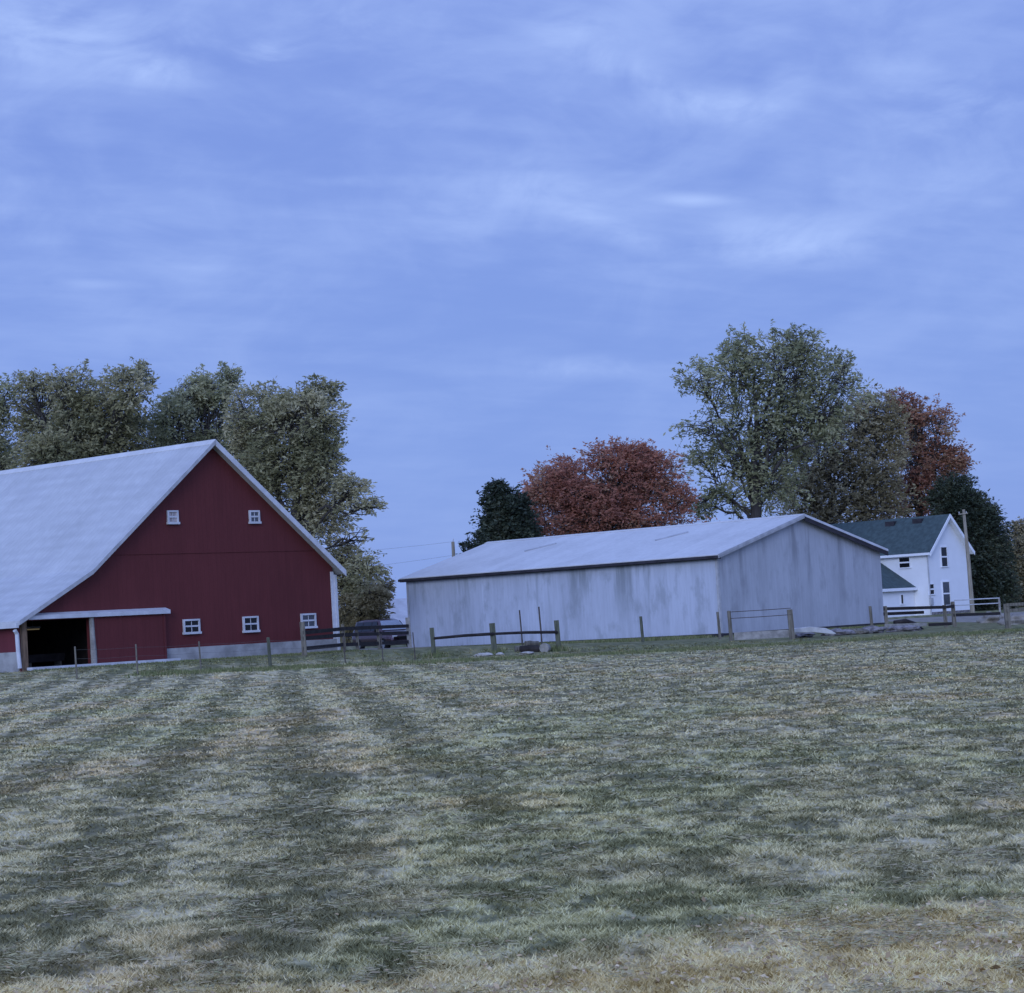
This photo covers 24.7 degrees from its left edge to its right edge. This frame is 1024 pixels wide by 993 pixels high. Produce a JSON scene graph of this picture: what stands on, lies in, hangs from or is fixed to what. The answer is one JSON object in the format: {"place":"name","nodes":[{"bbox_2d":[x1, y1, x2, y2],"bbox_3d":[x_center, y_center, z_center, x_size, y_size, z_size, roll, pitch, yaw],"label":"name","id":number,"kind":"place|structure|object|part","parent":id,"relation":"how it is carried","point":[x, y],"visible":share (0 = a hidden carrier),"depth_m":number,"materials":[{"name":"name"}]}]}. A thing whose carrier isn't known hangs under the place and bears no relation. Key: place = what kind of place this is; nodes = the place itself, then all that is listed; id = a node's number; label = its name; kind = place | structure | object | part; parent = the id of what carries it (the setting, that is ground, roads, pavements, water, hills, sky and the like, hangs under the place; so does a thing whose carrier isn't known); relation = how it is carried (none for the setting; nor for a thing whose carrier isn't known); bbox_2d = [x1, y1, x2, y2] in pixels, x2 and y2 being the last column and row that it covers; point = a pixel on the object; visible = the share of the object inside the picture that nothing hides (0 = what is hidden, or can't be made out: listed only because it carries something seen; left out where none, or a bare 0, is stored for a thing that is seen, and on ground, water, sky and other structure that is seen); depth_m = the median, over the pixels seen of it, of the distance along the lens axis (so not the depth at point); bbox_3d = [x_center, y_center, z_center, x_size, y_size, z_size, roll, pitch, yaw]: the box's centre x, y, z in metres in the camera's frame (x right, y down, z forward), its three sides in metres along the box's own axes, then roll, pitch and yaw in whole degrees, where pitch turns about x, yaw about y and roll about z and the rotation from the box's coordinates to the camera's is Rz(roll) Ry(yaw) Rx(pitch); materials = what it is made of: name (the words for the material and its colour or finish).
{"place":"outdoors","nodes":[
{"label":"outdoors","id":0,"kind":"place"},
{"bbox_2d":[349,646,443,649],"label":"gravel yard","id":1,"kind":"structure","parent":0,"point":[395,648],"depth_m":108.63,"materials":[{"name":"grey gravel"}]},
{"bbox_2d":[0,600,1023,992],"bbox_3d":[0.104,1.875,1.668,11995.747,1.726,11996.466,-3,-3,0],"label":"field","id":2,"kind":"structure","parent":0,"point":[450,686],"depth_m":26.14,"materials":[{"name":"green plant"}]},
{"bbox_2d":[0,372,25,470],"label":"broadleaf tree","id":3,"kind":"object","parent":2,"relation":"on","point":[7,414],"visible":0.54,"depth_m":148.59,"materials":[{"name":"green plant"}]},
{"bbox_2d":[0,356,169,470],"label":"broadleaf tree","id":4,"kind":"object","parent":2,"relation":"on","point":[60,432],"visible":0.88,"depth_m":145.31,"materials":[{"name":"green plant"}]},
{"bbox_2d":[0,439,346,672],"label":"red barn","id":5,"kind":"structure","parent":2,"relation":"on","point":[212,545],"depth_m":99.95,"materials":[{"name":"red wood"}]},
{"bbox_2d":[27,621,40,629],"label":"tube lamp","id":6,"kind":"object","parent":5,"relation":"hanging from","point":[31,628],"visible":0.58,"depth_m":97.99,"materials":[{"name":"metal"}]},
{"bbox_2d":[28,653,64,667],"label":"farm wagon","id":7,"kind":"object","parent":5,"relation":"on","point":[57,658],"visible":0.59,"depth_m":96.42,"materials":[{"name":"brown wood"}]},
{"bbox_2d":[94,614,166,662],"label":"sliding door","id":8,"kind":"structure","parent":5,"relation":"in","point":[148,631],"depth_m":96.41,"materials":[{"name":"red wood"}]},
{"bbox_2d":[166,510,179,523],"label":"window","id":9,"kind":"structure","parent":5,"relation":"in","point":[172,515],"depth_m":98.67,"materials":[{"name":"white glass"}]},
{"bbox_2d":[182,619,201,634],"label":"window","id":10,"kind":"structure","parent":5,"relation":"in","point":[190,626],"depth_m":98.93,"materials":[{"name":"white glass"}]},
{"bbox_2d":[242,616,260,632],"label":"window","id":11,"kind":"structure","parent":5,"relation":"in","point":[249,623],"depth_m":101.28,"materials":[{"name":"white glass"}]},
{"bbox_2d":[248,510,261,523],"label":"window","id":12,"kind":"structure","parent":5,"relation":"in","point":[254,515],"depth_m":101.87,"materials":[{"name":"white glass"}]},
{"bbox_2d":[300,613,317,628],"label":"window","id":13,"kind":"structure","parent":5,"relation":"in","point":[310,621],"depth_m":103.68,"materials":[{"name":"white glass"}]},
{"bbox_2d":[144,361,261,458],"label":"broadleaf tree","id":14,"kind":"object","parent":2,"relation":"on","point":[202,399],"visible":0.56,"depth_m":152.05,"materials":[{"name":"green plant"}]},
{"bbox_2d":[74,632,415,678],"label":"wire fence","id":15,"kind":"object","parent":2,"relation":"on","point":[268,652],"visible":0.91,"depth_m":85.76,"materials":[{"name":"grey wood"}]},
{"bbox_2d":[214,373,392,598],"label":"broadleaf tree","id":16,"kind":"object","parent":2,"relation":"on","point":[307,462],"visible":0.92,"depth_m":141.16,"materials":[{"name":"green plant"}]},
{"bbox_2d":[299,617,411,655],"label":"board fence","id":17,"kind":"object","parent":2,"relation":"on","point":[342,629],"visible":0.82,"depth_m":104.01,"materials":[{"name":"brown wood"}]},
{"bbox_2d":[337,575,396,648],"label":"bushy tree","id":18,"kind":"object","parent":2,"relation":"on","point":[353,610],"visible":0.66,"depth_m":156.74,"materials":[{"name":"green plant"}]},
{"bbox_2d":[352,618,407,648],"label":"parked car","id":19,"kind":"object","parent":2,"relation":"on","point":[375,622],"visible":0.34,"depth_m":151.03,"materials":[{"name":"paint"}]},
{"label":"side window","id":20,"kind":"part","parent":19,"relation":"part of","materials":[{"name":"glass"}]},
{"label":"side window","id":21,"kind":"part","parent":19,"relation":"part of","materials":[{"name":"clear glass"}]},
{"bbox_2d":[383,598,407,623],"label":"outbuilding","id":22,"kind":"structure","parent":2,"relation":"on","point":[400,611],"depth_m":258.45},
{"bbox_2d":[451,539,454,556],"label":"utility pole","id":23,"kind":"object","parent":2,"relation":"on","point":[453,547],"visible":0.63,"depth_m":189.95,"materials":[{"name":"brown wood"}]},
{"bbox_2d":[458,535,479,551],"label":"sapling","id":24,"kind":"object","parent":2,"relation":"on","point":[465,545],"visible":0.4,"depth_m":167.96,"materials":[{"name":"green plant"}]},
{"bbox_2d":[471,652,493,656],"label":"flat stone","id":25,"kind":"object","parent":2,"relation":"on","point":[485,654],"visible":0.7,"depth_m":91.13,"materials":[{"name":"grey stone"}]},
{"bbox_2d":[429,620,560,654],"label":"rail fence","id":26,"kind":"object","parent":2,"relation":"on","point":[493,633],"visible":0.87,"depth_m":92.72,"materials":[{"name":"brown wood"}]},
{"bbox_2d":[458,477,544,553],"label":"evergreen tree","id":27,"kind":"object","parent":2,"relation":"on","point":[507,513],"visible":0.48,"depth_m":171.37,"materials":[{"name":"green plant"}]},
{"bbox_2d":[0,632,1023,992],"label":"hay clippings","id":28,"kind":"object","parent":2,"relation":"on","point":[562,856],"visible":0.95,"depth_m":17.23,"materials":[{"name":"beige plant"}]},
{"bbox_2d":[3,876,1023,992],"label":"fallen leaves","id":29,"kind":"object","parent":2,"relation":"on","point":[618,963],"visible":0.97,"depth_m":10.10,"materials":[{"name":"brown plant"}]},
{"bbox_2d":[514,646,519,652],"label":"log","id":30,"kind":"object","parent":2,"relation":"on","point":[516,648],"visible":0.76,"depth_m":94.62,"materials":[{"name":"grey wood"}]},
{"bbox_2d":[524,641,539,644],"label":"log","id":31,"kind":"object","parent":30,"relation":"on","point":[531,642],"visible":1,"depth_m":94.60,"materials":[{"name":"grey wood"}]},
{"bbox_2d":[519,610,522,645],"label":"stake","id":32,"kind":"object","parent":2,"relation":"on","point":[521,628],"visible":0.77,"depth_m":103.81,"materials":[{"name":"metal"}]},
{"bbox_2d":[28,623,1023,677],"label":"weeds","id":33,"kind":"object","parent":2,"relation":"on","point":[555,648],"visible":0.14,"depth_m":90.02,"materials":[{"name":"green plant"}]},
{"bbox_2d":[521,651,533,654],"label":"flat stone","id":34,"kind":"object","parent":2,"relation":"on","point":[529,652],"visible":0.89,"depth_m":91.63,"materials":[{"name":"grey stone"}]},
{"bbox_2d":[519,645,549,652],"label":"log","id":35,"kind":"object","parent":2,"relation":"on","point":[531,648],"visible":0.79,"depth_m":94.34,"materials":[{"name":"brown wood"}]},
{"bbox_2d":[538,607,542,643],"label":"stake","id":36,"kind":"object","parent":2,"relation":"on","point":[540,624],"visible":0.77,"depth_m":103.82,"materials":[{"name":"metal"}]},
{"bbox_2d":[539,643,550,651],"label":"log","id":37,"kind":"object","parent":2,"relation":"on","point":[544,647],"visible":0.96,"depth_m":93.91,"materials":[{"name":"beige wood"}]},
{"bbox_2d":[517,434,716,536],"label":"red maple","id":38,"kind":"object","parent":2,"relation":"on","point":[563,489],"visible":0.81,"depth_m":179.00,"materials":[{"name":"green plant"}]},
{"bbox_2d":[639,616,644,641],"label":"fence post","id":39,"kind":"object","parent":2,"relation":"on","point":[641,628],"visible":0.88,"depth_m":105.76,"materials":[{"name":"grey wood"}]},
{"bbox_2d":[398,514,887,646],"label":"metal shed","id":40,"kind":"structure","parent":2,"relation":"on","point":[683,580],"depth_m":135.33,"materials":[{"name":"grey metal"}]},
{"bbox_2d":[716,612,720,638],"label":"fence post","id":41,"kind":"object","parent":2,"relation":"on","point":[718,625],"visible":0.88,"depth_m":109.75,"materials":[{"name":"grey wood"}]},
{"bbox_2d":[727,608,794,640],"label":"wire gate","id":42,"kind":"structure","parent":2,"relation":"on","point":[790,633],"depth_m":100.81,"materials":[{"name":"grey wood"}]},
{"bbox_2d":[663,319,878,523],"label":"broadleaf tree","id":43,"kind":"object","parent":2,"relation":"on","point":[755,473],"visible":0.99,"depth_m":185.99,"materials":[{"name":"green plant"}]},
{"bbox_2d":[795,632,815,637],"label":"stone heap","id":44,"kind":"object","parent":2,"relation":"on","point":[803,635],"visible":0.62,"depth_m":103.41,"materials":[{"name":"grey stone"}]},
{"bbox_2d":[794,627,835,633],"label":"tarp","id":45,"kind":"object","parent":2,"relation":"on","point":[812,629],"visible":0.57,"depth_m":101.90,"materials":[{"name":"white plastic"}]},
{"bbox_2d":[746,382,927,523],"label":"broadleaf tree","id":46,"kind":"object","parent":2,"relation":"on","point":[869,454],"visible":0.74,"depth_m":205.42,"materials":[{"name":"green plant"}]},
{"bbox_2d":[820,628,856,635],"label":"stone heap","id":47,"kind":"object","parent":2,"relation":"on","point":[838,631],"visible":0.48,"depth_m":105.43,"materials":[{"name":"grey stone"}]},
{"bbox_2d":[846,628,872,633],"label":"stone heap","id":48,"kind":"object","parent":2,"relation":"on","point":[859,631],"visible":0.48,"depth_m":106.46,"materials":[{"name":"grey stone"}]},
{"bbox_2d":[869,606,872,625],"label":"fence post","id":49,"kind":"object","parent":2,"relation":"on","point":[870,616],"visible":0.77,"depth_m":117.73,"materials":[{"name":"grey wood"}]},
{"bbox_2d":[862,626,886,633],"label":"stone heap","id":50,"kind":"object","parent":2,"relation":"on","point":[875,629],"visible":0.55,"depth_m":107.45,"materials":[{"name":"grey stone"}]},
{"bbox_2d":[830,514,974,616],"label":"farmhouse","id":51,"kind":"object","parent":2,"relation":"on","point":[924,562],"visible":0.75,"depth_m":194.25,"materials":[{"name":"white"}]},
{"bbox_2d":[900,594,904,604],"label":"window","id":52,"kind":"structure","parent":51,"relation":"in","point":[901,595],"depth_m":191.87,"materials":[{"name":"white glass"}]},
{"bbox_2d":[898,556,910,568],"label":"window","id":53,"kind":"structure","parent":51,"relation":"in","point":[903,562],"depth_m":193.94,"materials":[{"name":"white glass"}]},
{"bbox_2d":[928,583,935,594],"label":"window","id":54,"kind":"structure","parent":51,"relation":"in","point":[932,585],"depth_m":192.48,"materials":[{"name":"white glass"}]},
{"bbox_2d":[940,546,948,566],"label":"window","id":55,"kind":"structure","parent":51,"relation":"in","point":[943,549],"depth_m":194.13,"materials":[{"name":"white glass"}]},
{"bbox_2d":[941,581,950,604],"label":"window","id":56,"kind":"structure","parent":51,"relation":"in","point":[946,592],"depth_m":193.94,"materials":[{"name":"white glass"}]},
{"bbox_2d":[886,625,921,631],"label":"stone heap","id":57,"kind":"object","parent":2,"relation":"on","point":[904,628],"visible":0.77,"depth_m":108.44,"materials":[{"name":"grey stone"}]},
{"bbox_2d":[884,623,926,627],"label":"plank","id":58,"kind":"object","parent":2,"relation":"on","point":[916,624],"visible":0.71,"depth_m":111.49,"materials":[{"name":"grey wood"}]},
{"bbox_2d":[893,619,922,629],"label":"log","id":59,"kind":"object","parent":2,"relation":"on","point":[901,621],"visible":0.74,"depth_m":111.91,"materials":[{"name":"brown wood"}]},
{"bbox_2d":[871,386,979,517],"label":"red maple","id":60,"kind":"object","parent":2,"relation":"on","point":[929,459],"visible":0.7,"depth_m":213.67,"materials":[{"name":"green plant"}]},
{"bbox_2d":[883,601,999,631],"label":"board fence","id":61,"kind":"object","parent":2,"relation":"on","point":[946,623],"visible":0.87,"depth_m":114.36,"materials":[{"name":"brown wood"}]},
{"bbox_2d":[958,509,974,612],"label":"utility pole","id":62,"kind":"object","parent":2,"relation":"on","point":[970,588],"visible":0.9,"depth_m":177.75,"materials":[{"name":"brown wood"}]},
{"bbox_2d":[919,470,1023,610],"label":"evergreen tree","id":63,"kind":"object","parent":2,"relation":"on","point":[953,496],"visible":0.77,"depth_m":206.65,"materials":[{"name":"green plant"}]},
{"bbox_2d":[951,597,1001,625],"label":"pipe gate","id":64,"kind":"structure","parent":2,"relation":"on","point":[999,605],"depth_m":121.78,"materials":[{"name":"grey metal"}]},
{"bbox_2d":[997,613,1023,624],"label":"gravel pile","id":65,"kind":"object","parent":2,"relation":"on","point":[1015,616],"visible":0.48,"depth_m":113.23,"materials":[{"name":"grey gravel"}]},
{"bbox_2d":[1002,517,1023,607],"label":"bushy tree","id":66,"kind":"object","parent":2,"relation":"on","point":[1019,540],"visible":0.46,"depth_m":223.16,"materials":[{"name":"green plant"}]},
{"bbox_2d":[1003,602,1023,628],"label":"corner fence","id":67,"kind":"object","parent":2,"relation":"on","point":[1007,618],"visible":0.83,"depth_m":99.74,"materials":[{"name":"grey wood"}]},
{"bbox_2d":[0,0,1023,607],"label":"sky","id":68,"kind":"structure","parent":0,"point":[505,227],"materials":[{"name":"blue"}]},
{"bbox_2d":[888,612,1023,621],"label":"gravel lane","id":69,"kind":"structure","parent":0,"point":[958,619],"depth_m":154.92,"materials":[{"name":"grey gravel"}]},
{"bbox_2d":[976,611,1003,622],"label":"gravel pile","id":70,"kind":"object","parent":69,"relation":"on","point":[989,619],"visible":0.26,"depth_m":125.12,"materials":[{"name":"grey gravel"}]}
]}

